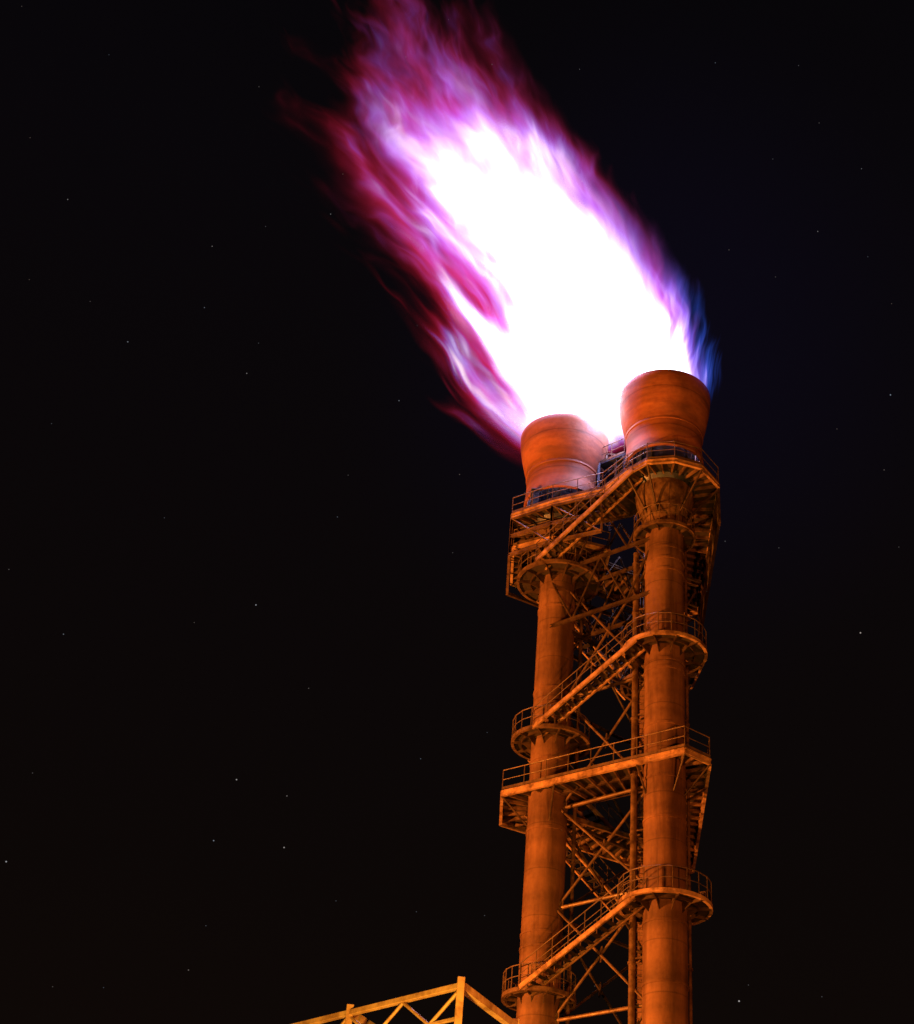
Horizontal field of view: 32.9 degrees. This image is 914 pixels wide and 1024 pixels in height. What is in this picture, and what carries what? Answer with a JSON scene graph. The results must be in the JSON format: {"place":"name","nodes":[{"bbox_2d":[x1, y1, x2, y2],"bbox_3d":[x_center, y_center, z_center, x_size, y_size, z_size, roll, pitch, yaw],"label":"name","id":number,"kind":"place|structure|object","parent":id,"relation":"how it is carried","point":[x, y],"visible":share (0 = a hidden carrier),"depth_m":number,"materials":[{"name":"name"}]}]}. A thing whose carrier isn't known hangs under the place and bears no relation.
{"place":"outdoors","nodes":[
{"label":"outdoors","id":0,"kind":"place"},
{"bbox_2d":[0,0,913,1023],"label":"sky","id":1,"kind":"structure","parent":0,"point":[291,291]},
{"label":"ground","id":2,"kind":"structure","parent":0,"visible":0},
{"bbox_2d":[292,976,519,1023],"bbox_3d":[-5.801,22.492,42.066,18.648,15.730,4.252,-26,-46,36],"label":"steel gantry","id":3,"kind":"object","parent":2,"relation":"on","point":[460,987],"visible":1,"depth_m":41.54,"materials":[{"name":"orange metal"}]},
{"bbox_2d":[499,369,720,1023],"bbox_3d":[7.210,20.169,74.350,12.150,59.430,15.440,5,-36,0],"label":"flare tower","id":4,"kind":"structure","parent":2,"relation":"on","point":[663,483],"depth_m":79.28,"materials":[{"name":"metal"}]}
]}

